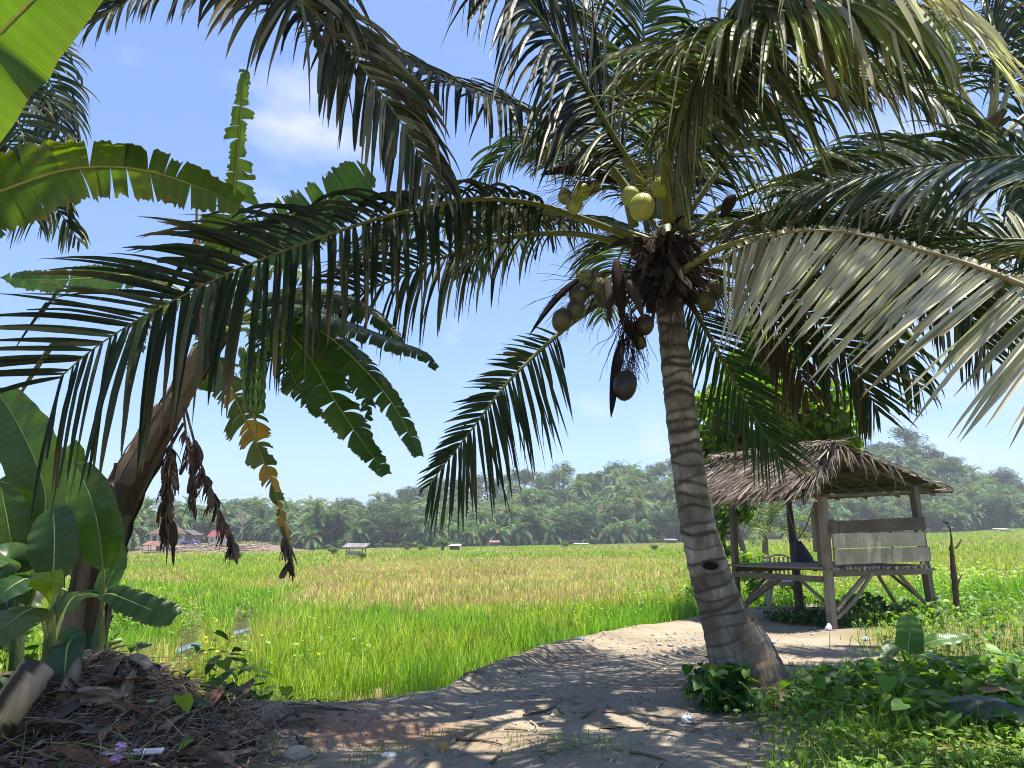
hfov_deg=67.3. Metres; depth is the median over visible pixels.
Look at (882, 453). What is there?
oil palm
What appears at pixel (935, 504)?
oil palm
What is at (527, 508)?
oil palm
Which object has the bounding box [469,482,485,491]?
forest tree
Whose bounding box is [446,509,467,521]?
oil palm
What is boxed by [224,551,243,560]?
field shrub
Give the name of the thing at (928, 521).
oil palm
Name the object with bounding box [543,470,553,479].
forest tree
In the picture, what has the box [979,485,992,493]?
forest tree
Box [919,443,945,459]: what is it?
forest tree
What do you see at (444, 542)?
field shrub
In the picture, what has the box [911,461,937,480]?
oil palm
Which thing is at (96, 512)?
banana sucker
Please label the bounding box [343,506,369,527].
oil palm
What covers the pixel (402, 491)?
forest tree
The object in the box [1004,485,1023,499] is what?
oil palm
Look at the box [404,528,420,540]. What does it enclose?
forest tree
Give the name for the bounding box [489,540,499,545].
field hut
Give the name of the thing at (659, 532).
oil palm
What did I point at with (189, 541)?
pickup truck
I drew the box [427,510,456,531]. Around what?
oil palm
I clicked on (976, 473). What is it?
oil palm
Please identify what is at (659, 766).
leaf litter
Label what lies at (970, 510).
oil palm
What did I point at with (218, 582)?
rice grass
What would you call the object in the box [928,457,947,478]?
oil palm
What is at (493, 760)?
twig
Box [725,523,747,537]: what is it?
oil palm
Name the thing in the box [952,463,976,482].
oil palm
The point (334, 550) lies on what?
field shrub
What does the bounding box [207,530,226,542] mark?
house
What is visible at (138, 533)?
garden tree
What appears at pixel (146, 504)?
oil palm
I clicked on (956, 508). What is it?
oil palm
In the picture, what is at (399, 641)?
rice grass
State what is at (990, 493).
oil palm
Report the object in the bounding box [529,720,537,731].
twig
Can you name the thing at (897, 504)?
oil palm
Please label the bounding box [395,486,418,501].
forest tree
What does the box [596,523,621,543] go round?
oil palm
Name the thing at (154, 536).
house
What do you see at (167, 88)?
sky
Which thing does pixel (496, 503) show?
oil palm
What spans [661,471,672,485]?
oil palm
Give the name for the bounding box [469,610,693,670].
grass tufts
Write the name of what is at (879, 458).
forest tree
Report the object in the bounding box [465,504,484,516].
forest tree
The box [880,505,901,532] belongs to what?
forest tree
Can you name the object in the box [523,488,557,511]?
oil palm
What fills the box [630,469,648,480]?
forest tree
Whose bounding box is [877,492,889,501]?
forest tree
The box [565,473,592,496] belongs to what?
oil palm
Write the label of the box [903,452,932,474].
oil palm
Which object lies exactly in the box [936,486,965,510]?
oil palm
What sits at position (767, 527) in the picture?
young coconut palm
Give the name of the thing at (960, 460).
forest tree
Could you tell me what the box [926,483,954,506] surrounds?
oil palm
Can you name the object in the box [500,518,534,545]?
oil palm
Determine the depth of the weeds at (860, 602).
14.31 m
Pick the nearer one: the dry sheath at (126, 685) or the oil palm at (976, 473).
the dry sheath at (126, 685)
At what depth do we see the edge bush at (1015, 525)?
250.28 m
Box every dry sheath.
[55,658,81,704]
[75,686,129,705]
[115,670,136,716]
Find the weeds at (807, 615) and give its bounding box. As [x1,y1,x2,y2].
[760,604,865,628]
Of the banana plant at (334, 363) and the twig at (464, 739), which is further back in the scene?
the banana plant at (334, 363)
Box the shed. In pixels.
[142,541,165,552]
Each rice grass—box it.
[0,569,1023,701]
[38,549,1023,621]
[127,527,1023,564]
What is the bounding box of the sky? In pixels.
[0,0,1023,516]
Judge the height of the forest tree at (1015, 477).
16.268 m
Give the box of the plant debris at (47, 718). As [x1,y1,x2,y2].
[0,638,346,767]
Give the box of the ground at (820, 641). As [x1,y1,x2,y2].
[128,469,1023,767]
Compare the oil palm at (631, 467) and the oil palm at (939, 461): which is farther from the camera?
the oil palm at (631, 467)
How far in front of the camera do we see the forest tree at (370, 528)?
213.79 m
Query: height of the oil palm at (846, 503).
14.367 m
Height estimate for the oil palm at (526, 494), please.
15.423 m
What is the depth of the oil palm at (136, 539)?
178.27 m
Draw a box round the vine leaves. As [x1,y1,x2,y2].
[779,642,1023,738]
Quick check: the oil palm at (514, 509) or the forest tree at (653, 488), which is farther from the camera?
the forest tree at (653, 488)
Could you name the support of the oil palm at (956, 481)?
on the ground at (820, 641)
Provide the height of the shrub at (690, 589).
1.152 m
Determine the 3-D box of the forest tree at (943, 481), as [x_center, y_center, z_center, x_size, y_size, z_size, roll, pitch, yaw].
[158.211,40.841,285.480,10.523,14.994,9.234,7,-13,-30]
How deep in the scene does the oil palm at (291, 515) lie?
216.17 m
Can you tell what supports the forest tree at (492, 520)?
on the ground at (820, 641)
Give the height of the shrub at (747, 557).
1.528 m
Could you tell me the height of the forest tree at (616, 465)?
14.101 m
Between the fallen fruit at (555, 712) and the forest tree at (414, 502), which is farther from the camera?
the forest tree at (414, 502)
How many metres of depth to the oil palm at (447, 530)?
229.58 m
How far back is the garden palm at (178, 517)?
208.40 m
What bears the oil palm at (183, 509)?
on the ground at (820, 641)
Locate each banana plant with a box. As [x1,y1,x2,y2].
[0,0,245,237]
[0,69,439,656]
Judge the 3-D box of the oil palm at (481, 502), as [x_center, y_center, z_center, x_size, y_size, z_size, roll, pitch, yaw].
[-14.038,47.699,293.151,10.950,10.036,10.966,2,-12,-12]
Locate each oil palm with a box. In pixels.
[128,517,150,549]
[138,510,161,537]
[139,496,161,545]
[174,496,208,529]
[199,503,243,535]
[214,503,249,527]
[228,515,260,541]
[241,495,272,513]
[243,495,263,520]
[247,509,276,541]
[259,509,300,544]
[262,506,305,539]
[267,504,290,513]
[272,499,300,522]
[286,497,306,519]
[290,525,324,549]
[294,513,324,546]
[295,495,328,518]
[296,511,330,543]
[299,499,337,546]
[311,501,357,547]
[321,505,345,543]
[333,513,372,548]
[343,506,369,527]
[368,491,388,507]
[392,527,415,545]
[393,501,419,539]
[411,501,446,545]
[411,509,450,546]
[412,493,440,513]
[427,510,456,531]
[430,521,458,544]
[434,488,448,504]
[444,523,469,546]
[445,515,469,538]
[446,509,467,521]
[447,489,474,518]
[456,524,482,545]
[460,516,484,538]
[465,520,499,546]
[467,505,498,528]
[467,506,490,518]
[468,497,487,507]
[481,521,512,545]
[486,500,504,513]
[487,495,512,511]
[492,503,513,526]
[493,500,523,535]
[497,482,519,500]
[500,503,524,543]
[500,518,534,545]
[507,503,528,540]
[509,488,535,510]
[510,488,542,506]
[513,503,548,544]
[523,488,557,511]
[528,502,552,529]
[530,483,553,504]
[532,470,545,485]
[533,520,558,544]
[535,521,565,544]
[542,507,582,544]
[544,508,564,536]
[548,502,574,527]
[552,466,574,488]
[555,485,581,505]
[564,500,582,535]
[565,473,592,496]
[565,497,587,509]
[567,478,591,505]
[568,522,596,542]
[576,511,605,542]
[578,499,602,514]
[584,492,604,506]
[594,465,620,490]
[595,502,628,530]
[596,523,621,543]
[601,482,627,504]
[602,471,624,501]
[605,517,636,543]
[609,490,642,520]
[614,466,632,483]
[615,474,643,496]
[618,504,636,536]
[620,460,642,481]
[620,469,647,491]
[623,486,645,497]
[623,494,652,539]
[624,499,653,529]
[626,487,654,517]
[628,519,658,542]
[638,469,663,489]
[644,517,670,542]
[649,500,668,513]
[653,482,675,504]
[654,488,675,506]
[660,476,673,497]
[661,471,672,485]
[661,500,676,519]
[662,521,680,537]
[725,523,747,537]
[740,521,761,538]
[757,502,785,538]
[761,500,801,536]
[783,507,807,532]
[786,514,811,537]
[792,491,810,509]
[801,498,830,519]
[801,517,811,537]
[828,499,848,520]
[828,503,851,535]
[831,498,859,518]
[863,496,882,503]
[870,447,893,460]
[882,443,912,469]
[883,495,910,516]
[895,510,913,532]
[899,464,921,491]
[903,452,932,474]
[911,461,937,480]
[923,497,952,529]
[924,503,941,527]
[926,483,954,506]
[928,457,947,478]
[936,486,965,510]
[937,506,973,531]
[941,498,977,530]
[942,494,967,511]
[944,472,971,492]
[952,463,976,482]
[953,483,986,508]
[954,500,987,530]
[963,489,986,506]
[963,505,995,529]
[966,465,982,483]
[972,476,999,493]
[972,488,1005,521]
[974,487,1011,527]
[986,482,1014,498]
[993,503,1023,528]
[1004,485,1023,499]
[1013,504,1023,523]
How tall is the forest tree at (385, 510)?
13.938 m
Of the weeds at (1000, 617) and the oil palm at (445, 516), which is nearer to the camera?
the weeds at (1000, 617)
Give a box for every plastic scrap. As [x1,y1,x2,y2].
[109,754,124,763]
[115,741,126,750]
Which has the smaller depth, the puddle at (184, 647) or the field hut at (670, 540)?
the puddle at (184, 647)
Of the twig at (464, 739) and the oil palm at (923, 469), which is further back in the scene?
the oil palm at (923, 469)
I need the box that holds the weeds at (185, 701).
[0,622,292,767]
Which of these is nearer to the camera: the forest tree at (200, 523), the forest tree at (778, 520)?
the forest tree at (200, 523)
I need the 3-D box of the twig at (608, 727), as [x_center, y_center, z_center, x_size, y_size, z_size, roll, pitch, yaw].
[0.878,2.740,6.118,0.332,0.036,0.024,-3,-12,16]
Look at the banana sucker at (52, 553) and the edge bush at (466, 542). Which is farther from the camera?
the edge bush at (466, 542)
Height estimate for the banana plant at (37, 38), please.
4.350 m
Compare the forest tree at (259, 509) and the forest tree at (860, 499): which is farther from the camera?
the forest tree at (860, 499)
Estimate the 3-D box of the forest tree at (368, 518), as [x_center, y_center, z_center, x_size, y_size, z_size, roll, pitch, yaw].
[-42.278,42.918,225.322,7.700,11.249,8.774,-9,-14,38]
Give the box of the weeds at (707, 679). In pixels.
[680,656,763,715]
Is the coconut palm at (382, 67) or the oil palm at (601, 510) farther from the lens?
the oil palm at (601, 510)
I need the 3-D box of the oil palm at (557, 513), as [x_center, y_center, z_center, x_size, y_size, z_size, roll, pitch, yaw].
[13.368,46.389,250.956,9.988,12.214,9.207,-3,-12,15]
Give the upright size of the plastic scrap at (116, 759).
0.059 m
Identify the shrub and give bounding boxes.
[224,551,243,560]
[327,547,338,554]
[357,552,366,558]
[417,544,427,550]
[433,538,450,550]
[649,545,658,549]
[682,580,693,596]
[731,548,791,599]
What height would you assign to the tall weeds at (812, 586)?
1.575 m
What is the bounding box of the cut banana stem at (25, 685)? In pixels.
[0,658,54,739]
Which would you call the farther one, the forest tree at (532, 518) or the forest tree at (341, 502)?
the forest tree at (341, 502)
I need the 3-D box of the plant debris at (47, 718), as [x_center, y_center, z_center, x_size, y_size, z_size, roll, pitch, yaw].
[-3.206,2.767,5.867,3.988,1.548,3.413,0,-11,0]
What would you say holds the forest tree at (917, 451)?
on the ground at (820, 641)
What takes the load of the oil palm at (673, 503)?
on the ground at (820, 641)
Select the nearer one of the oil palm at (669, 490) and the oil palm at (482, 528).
the oil palm at (482, 528)
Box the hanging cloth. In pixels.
[786,504,816,571]
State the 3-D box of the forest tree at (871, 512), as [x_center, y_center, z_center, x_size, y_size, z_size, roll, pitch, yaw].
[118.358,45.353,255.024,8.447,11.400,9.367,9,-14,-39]
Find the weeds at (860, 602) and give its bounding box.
[795,591,996,627]
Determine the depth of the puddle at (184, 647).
16.71 m
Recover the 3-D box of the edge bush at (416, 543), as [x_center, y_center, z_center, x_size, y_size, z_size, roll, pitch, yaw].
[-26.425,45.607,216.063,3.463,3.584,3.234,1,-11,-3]
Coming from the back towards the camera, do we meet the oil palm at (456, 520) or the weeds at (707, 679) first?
the oil palm at (456, 520)
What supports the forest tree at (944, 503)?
on the ground at (820, 641)
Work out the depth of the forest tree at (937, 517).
254.64 m
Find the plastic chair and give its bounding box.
[764,554,805,608]
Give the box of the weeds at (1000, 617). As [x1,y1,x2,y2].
[755,580,1023,662]
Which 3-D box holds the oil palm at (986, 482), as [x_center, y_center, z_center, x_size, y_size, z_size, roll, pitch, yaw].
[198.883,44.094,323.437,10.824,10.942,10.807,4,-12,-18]
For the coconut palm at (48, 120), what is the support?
on the ground at (820, 641)
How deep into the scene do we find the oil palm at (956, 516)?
254.24 m
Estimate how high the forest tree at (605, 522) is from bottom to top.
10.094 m
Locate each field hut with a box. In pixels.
[341,543,369,555]
[448,544,461,550]
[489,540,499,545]
[664,539,676,542]
[992,528,1009,531]
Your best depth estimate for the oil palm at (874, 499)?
282.40 m
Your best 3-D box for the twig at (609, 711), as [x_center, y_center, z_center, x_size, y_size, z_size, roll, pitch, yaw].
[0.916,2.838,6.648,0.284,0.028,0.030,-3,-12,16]
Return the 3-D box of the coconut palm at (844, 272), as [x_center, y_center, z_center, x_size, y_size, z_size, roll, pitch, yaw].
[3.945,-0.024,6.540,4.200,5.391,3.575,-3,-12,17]
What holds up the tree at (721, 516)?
on the ground at (820, 641)
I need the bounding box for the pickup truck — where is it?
[180,539,199,544]
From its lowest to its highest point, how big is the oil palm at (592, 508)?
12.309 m
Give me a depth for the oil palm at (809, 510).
259.05 m
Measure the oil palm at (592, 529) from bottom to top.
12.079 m
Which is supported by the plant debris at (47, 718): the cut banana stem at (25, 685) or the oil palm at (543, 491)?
the cut banana stem at (25, 685)
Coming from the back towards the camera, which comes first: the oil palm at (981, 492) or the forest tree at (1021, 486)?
the forest tree at (1021, 486)
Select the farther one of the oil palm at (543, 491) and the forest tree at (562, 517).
the oil palm at (543, 491)
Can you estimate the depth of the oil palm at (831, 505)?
255.35 m
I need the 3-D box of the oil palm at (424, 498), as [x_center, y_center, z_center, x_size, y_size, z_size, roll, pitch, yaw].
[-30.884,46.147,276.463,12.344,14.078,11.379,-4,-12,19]
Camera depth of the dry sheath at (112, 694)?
5.41 m
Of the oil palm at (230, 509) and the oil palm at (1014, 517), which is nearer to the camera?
the oil palm at (230, 509)
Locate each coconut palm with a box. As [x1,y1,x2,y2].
[0,0,1023,702]
[0,42,100,253]
[179,0,462,224]
[716,118,1023,447]
[719,494,812,579]
[761,0,1023,108]
[798,0,1023,318]
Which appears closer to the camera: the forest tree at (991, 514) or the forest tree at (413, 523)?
the forest tree at (413, 523)
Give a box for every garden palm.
[143,518,160,534]
[173,511,190,528]
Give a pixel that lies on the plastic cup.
(828, 627)
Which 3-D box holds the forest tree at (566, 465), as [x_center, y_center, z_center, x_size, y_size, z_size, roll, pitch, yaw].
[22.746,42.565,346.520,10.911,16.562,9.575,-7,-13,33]
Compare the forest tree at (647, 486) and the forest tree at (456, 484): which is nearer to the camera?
the forest tree at (647, 486)
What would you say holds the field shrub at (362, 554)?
on the ground at (820, 641)
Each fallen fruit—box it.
[437,741,449,751]
[552,709,558,715]
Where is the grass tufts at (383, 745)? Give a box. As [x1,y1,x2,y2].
[213,724,708,767]
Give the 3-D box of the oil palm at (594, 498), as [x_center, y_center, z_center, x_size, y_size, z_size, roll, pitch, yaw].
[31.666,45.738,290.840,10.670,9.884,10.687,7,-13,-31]
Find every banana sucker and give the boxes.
[0,387,84,670]
[0,476,133,652]
[0,505,98,663]
[47,626,114,691]
[64,462,181,654]
[880,613,970,675]
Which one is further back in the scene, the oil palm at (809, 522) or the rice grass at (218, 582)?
the oil palm at (809, 522)
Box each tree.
[130,511,148,546]
[132,526,149,548]
[156,498,181,507]
[192,516,212,542]
[196,512,228,531]
[197,505,213,533]
[220,498,252,536]
[232,498,255,511]
[232,509,248,543]
[236,506,253,518]
[250,504,275,541]
[292,523,311,546]
[314,510,355,545]
[330,496,351,509]
[344,497,365,510]
[356,511,380,541]
[357,499,381,515]
[358,523,380,547]
[359,505,391,529]
[359,510,385,547]
[375,503,407,540]
[377,510,404,547]
[382,496,400,503]
[385,510,409,543]
[387,495,407,505]
[389,495,414,528]
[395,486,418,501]
[395,488,415,503]
[398,515,426,546]
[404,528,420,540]
[406,484,435,508]
[406,499,430,514]
[422,485,443,495]
[428,474,444,488]
[444,480,457,498]
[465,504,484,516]
[468,489,483,497]
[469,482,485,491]
[470,472,487,495]
[477,513,501,525]
[484,478,508,497]
[503,468,520,484]
[512,484,525,493]
[514,469,537,486]
[518,508,544,544]
[530,476,547,487]
[536,479,560,493]
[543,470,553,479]
[543,500,556,517]
[546,487,567,504]
[547,497,564,507]
[549,469,571,489]
[551,460,575,475]
[554,506,580,543]
[571,508,602,539]
[581,475,601,501]
[583,472,602,494]
[593,513,615,541]
[603,503,635,541]
[605,460,626,483]
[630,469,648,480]
[639,482,658,498]
[640,484,664,513]
[645,464,654,481]
[646,510,674,542]
[647,462,667,478]
[648,466,663,484]
[659,461,671,485]
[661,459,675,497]
[661,504,679,538]
[694,314,872,608]
[712,497,758,586]
[770,514,785,538]
[838,497,870,518]
[845,498,874,532]
[848,512,868,519]
[856,504,880,519]
[863,441,883,458]
[866,503,896,518]
[868,441,894,460]
[873,454,885,463]
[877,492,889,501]
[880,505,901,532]
[887,425,927,464]
[888,443,905,452]
[902,443,926,461]
[902,498,941,516]
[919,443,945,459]
[921,453,939,471]
[924,474,953,487]
[929,458,955,478]
[930,510,951,531]
[931,500,947,523]
[938,454,959,484]
[942,521,961,617]
[951,457,966,464]
[955,476,977,498]
[977,495,1020,527]
[977,506,994,524]
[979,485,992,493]
[982,475,1003,486]
[991,466,1018,483]
[994,478,1016,486]
[995,490,1014,496]
[999,470,1022,483]
[1010,499,1023,512]
[1012,479,1023,494]
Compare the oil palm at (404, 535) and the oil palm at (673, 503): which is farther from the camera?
the oil palm at (673, 503)
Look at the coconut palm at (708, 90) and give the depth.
7.12 m
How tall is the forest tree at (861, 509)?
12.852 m
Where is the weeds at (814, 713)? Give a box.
[684,665,1023,767]
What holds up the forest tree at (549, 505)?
on the ground at (820, 641)
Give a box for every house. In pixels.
[147,526,188,544]
[184,530,202,543]
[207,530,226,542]
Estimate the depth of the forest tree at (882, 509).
259.07 m
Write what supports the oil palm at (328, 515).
on the ground at (820, 641)
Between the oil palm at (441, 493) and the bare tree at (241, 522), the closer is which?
the bare tree at (241, 522)
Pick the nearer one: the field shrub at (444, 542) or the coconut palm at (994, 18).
the coconut palm at (994, 18)
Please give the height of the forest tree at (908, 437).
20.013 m
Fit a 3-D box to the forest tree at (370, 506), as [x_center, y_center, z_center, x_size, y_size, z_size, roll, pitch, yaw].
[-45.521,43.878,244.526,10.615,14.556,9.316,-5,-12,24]
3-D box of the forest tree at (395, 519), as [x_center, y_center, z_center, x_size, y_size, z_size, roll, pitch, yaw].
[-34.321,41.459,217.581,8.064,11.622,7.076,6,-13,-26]
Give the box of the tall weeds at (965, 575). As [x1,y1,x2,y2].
[898,549,1023,598]
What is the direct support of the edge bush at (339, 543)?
on the ground at (820, 641)
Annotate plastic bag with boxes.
[681,712,694,723]
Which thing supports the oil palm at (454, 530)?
on the ground at (820, 641)
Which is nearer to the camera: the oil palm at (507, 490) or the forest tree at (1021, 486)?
the oil palm at (507, 490)
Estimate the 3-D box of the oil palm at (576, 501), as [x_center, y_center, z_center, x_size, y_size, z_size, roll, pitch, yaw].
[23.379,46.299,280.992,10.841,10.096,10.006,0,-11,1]
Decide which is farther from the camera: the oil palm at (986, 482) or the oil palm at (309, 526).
the oil palm at (986, 482)
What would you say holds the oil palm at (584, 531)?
on the ground at (820, 641)
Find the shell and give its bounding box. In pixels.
[380,751,396,757]
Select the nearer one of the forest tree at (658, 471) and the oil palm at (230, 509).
the oil palm at (230, 509)
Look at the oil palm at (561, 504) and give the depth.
259.04 m
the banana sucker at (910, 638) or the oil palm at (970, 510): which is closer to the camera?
the banana sucker at (910, 638)
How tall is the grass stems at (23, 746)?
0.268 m
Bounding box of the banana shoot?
[105,638,121,651]
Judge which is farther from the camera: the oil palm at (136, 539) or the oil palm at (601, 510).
the oil palm at (601, 510)
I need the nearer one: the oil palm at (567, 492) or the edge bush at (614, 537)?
the edge bush at (614, 537)
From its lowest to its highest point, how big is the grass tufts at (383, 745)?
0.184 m
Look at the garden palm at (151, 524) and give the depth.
196.44 m
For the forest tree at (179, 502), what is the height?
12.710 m
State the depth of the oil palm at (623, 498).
273.93 m
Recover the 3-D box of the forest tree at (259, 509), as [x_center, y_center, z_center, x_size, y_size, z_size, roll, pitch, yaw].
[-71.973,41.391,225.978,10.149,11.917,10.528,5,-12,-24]
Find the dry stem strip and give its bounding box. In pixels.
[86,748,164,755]
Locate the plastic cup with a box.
[825,623,831,630]
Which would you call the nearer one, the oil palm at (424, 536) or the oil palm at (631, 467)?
the oil palm at (424, 536)
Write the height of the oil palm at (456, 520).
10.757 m
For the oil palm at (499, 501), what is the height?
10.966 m
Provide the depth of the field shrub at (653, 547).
117.09 m
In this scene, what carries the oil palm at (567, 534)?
on the ground at (820, 641)
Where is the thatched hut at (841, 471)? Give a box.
[670,435,953,628]
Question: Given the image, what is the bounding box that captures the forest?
[127,458,1023,549]
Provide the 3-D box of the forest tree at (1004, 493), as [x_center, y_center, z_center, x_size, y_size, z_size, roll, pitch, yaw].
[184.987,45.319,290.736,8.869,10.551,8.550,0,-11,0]
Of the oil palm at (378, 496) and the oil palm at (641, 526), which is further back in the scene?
the oil palm at (378, 496)
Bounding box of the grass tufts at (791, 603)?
[751,586,1023,666]
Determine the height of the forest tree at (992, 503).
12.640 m
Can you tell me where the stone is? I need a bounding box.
[282,745,310,761]
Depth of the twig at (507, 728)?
6.07 m
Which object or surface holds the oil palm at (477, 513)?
on the ground at (820, 641)
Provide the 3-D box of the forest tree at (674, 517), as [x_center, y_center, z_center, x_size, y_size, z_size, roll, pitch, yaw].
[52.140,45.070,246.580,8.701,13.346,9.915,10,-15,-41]
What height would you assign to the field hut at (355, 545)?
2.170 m
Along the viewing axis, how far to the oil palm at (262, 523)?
219.85 m
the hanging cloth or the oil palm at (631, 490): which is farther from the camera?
the oil palm at (631, 490)
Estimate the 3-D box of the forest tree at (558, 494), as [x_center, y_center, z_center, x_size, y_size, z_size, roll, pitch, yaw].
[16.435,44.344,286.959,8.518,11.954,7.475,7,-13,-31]
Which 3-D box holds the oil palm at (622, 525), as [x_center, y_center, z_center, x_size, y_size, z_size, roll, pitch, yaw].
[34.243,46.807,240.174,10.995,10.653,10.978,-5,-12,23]
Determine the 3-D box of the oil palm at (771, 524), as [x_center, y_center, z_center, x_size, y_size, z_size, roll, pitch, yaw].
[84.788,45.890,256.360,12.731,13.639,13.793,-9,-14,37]
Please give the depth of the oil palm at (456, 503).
270.59 m
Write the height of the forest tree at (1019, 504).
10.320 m
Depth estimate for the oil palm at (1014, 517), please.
254.87 m
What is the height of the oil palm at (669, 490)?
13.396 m
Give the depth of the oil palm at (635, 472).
309.46 m
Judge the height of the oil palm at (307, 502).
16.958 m
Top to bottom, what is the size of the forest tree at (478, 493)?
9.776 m
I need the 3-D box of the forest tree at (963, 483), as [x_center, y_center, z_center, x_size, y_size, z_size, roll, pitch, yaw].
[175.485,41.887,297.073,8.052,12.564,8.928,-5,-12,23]
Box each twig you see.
[455,737,501,744]
[463,670,483,675]
[489,749,502,764]
[504,727,527,730]
[522,704,556,716]
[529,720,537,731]
[580,706,597,718]
[602,710,633,713]
[602,726,642,728]
[629,750,666,760]
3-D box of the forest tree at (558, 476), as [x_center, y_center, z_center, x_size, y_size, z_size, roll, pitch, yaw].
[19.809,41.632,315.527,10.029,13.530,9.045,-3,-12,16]
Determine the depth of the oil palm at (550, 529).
233.32 m
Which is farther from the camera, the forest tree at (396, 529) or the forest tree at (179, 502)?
the forest tree at (179, 502)
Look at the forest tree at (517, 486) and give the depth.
308.95 m
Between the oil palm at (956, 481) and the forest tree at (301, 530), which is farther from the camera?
the oil palm at (956, 481)
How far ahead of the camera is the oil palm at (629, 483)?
296.62 m
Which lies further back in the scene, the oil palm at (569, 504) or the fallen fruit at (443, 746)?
the oil palm at (569, 504)
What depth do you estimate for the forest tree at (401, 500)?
259.20 m
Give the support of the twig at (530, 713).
on the ground at (820, 641)
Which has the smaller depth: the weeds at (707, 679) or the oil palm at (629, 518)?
the weeds at (707, 679)
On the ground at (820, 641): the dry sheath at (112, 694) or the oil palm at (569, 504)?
the oil palm at (569, 504)
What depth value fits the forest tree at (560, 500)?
279.37 m
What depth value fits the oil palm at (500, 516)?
247.74 m
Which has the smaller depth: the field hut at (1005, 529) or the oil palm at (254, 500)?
the field hut at (1005, 529)
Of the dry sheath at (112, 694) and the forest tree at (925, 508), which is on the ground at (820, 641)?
the forest tree at (925, 508)
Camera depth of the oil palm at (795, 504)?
271.78 m
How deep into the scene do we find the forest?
241.88 m
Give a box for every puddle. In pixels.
[175,641,201,652]
[233,627,250,634]
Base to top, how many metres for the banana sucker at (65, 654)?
0.938 m
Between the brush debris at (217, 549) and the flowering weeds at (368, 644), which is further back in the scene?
the brush debris at (217, 549)
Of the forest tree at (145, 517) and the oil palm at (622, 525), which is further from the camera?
the oil palm at (622, 525)
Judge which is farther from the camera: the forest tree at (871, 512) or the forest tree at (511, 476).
the forest tree at (511, 476)
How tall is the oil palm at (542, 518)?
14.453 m
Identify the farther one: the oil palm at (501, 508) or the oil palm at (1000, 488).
the oil palm at (1000, 488)
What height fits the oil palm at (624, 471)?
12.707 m
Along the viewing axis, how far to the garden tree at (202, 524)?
209.72 m
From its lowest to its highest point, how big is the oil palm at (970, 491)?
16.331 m
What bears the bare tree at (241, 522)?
on the ground at (820, 641)
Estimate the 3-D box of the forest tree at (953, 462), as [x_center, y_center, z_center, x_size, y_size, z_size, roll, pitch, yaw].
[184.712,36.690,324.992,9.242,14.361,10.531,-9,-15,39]
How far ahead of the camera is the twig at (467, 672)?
7.95 m
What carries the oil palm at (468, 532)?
on the ground at (820, 641)
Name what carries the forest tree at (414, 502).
on the ground at (820, 641)
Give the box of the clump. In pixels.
[109,582,186,636]
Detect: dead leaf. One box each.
[938,695,1023,724]
[962,682,1022,694]
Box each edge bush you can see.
[332,539,344,548]
[401,542,411,546]
[412,540,423,545]
[461,539,471,545]
[472,539,480,546]
[589,537,598,544]
[610,536,619,543]
[649,537,657,542]
[1009,523,1019,528]
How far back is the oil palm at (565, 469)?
332.57 m
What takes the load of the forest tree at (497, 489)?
on the ground at (820, 641)
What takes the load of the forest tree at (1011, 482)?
on the ground at (820, 641)
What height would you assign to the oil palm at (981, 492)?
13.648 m
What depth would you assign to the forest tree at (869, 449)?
365.29 m
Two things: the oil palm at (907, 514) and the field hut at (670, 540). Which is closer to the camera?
the field hut at (670, 540)
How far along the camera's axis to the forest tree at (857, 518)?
253.98 m
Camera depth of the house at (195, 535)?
198.14 m
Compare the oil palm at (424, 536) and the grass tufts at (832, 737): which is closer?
the grass tufts at (832, 737)
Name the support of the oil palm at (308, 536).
on the ground at (820, 641)
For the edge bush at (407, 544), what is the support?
on the ground at (820, 641)
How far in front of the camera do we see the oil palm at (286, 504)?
229.60 m
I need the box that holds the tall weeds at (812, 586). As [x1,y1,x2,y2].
[605,561,983,607]
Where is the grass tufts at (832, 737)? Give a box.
[653,655,1023,767]
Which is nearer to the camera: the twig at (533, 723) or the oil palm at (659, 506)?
the twig at (533, 723)
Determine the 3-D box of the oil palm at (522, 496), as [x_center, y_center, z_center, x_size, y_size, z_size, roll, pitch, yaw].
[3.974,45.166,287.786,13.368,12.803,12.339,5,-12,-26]
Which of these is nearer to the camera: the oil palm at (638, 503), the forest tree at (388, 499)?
the oil palm at (638, 503)
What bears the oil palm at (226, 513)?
on the ground at (820, 641)
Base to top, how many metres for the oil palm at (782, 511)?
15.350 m
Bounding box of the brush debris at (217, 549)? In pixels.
[165,541,270,552]
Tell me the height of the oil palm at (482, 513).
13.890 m
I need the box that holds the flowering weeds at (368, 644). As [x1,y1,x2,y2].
[117,579,746,681]
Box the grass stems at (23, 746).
[2,722,162,765]
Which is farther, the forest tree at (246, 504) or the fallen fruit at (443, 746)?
the forest tree at (246, 504)
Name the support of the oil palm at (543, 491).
on the ground at (820, 641)
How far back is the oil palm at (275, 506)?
254.12 m
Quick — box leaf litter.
[194,631,810,767]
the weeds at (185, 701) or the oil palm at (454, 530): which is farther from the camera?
the oil palm at (454, 530)
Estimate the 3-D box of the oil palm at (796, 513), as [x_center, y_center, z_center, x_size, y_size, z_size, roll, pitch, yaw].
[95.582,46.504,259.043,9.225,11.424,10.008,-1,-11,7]
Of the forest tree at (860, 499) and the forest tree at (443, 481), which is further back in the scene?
the forest tree at (443, 481)
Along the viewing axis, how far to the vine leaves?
6.30 m
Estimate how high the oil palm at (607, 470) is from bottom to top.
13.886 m
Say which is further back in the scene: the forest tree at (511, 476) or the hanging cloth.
the forest tree at (511, 476)
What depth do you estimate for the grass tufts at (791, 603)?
13.33 m

